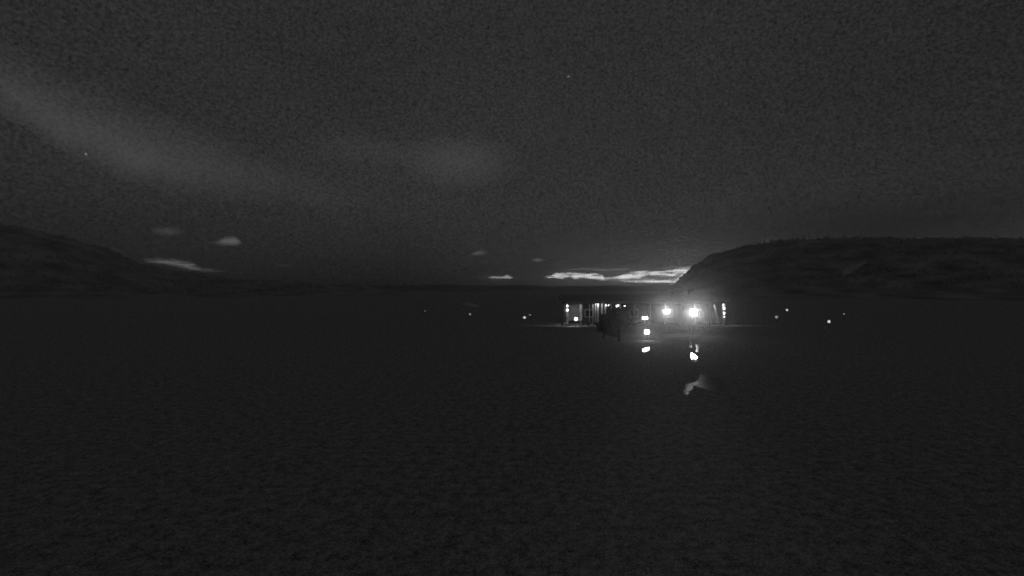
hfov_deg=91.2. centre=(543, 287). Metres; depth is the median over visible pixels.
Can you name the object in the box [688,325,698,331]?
bench
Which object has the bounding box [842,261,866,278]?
scree
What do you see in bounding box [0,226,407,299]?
hill
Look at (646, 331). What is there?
floodlight
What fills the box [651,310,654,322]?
door
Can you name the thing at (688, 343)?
puddle
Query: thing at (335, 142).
sky
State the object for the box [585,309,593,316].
window
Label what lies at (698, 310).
window
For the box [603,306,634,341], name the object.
tree
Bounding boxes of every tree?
[597,313,608,337]
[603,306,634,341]
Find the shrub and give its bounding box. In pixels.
[700,322,707,328]
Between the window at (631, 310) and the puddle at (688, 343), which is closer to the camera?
the puddle at (688, 343)
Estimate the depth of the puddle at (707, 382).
31.37 m
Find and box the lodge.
[559,289,729,325]
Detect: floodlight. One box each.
[644,329,649,339]
[663,309,668,333]
[691,309,696,333]
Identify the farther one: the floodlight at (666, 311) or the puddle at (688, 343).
the floodlight at (666, 311)
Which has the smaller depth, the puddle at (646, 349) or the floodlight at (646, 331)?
the puddle at (646, 349)
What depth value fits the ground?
19.80 m
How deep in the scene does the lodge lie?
83.98 m
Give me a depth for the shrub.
73.77 m
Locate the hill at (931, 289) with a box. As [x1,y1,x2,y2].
[661,238,1023,300]
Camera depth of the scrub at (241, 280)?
396.40 m
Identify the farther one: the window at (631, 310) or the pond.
the pond
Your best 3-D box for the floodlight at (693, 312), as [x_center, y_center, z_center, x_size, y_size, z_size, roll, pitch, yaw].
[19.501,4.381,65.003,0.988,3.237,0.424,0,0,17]
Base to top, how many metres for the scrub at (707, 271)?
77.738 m
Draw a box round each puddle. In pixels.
[639,347,652,351]
[684,374,724,394]
[686,341,691,347]
[687,352,699,361]
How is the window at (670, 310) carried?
in the lodge
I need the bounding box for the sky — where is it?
[0,0,1023,285]
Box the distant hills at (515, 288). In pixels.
[331,284,670,290]
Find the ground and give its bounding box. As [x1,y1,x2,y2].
[0,291,1023,575]
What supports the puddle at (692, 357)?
on the ground
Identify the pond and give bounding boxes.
[462,302,478,306]
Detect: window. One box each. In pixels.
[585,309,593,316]
[630,309,638,316]
[663,309,671,316]
[692,309,700,316]
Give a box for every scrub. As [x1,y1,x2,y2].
[0,222,320,293]
[661,236,1023,293]
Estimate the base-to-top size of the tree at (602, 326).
3.073 m

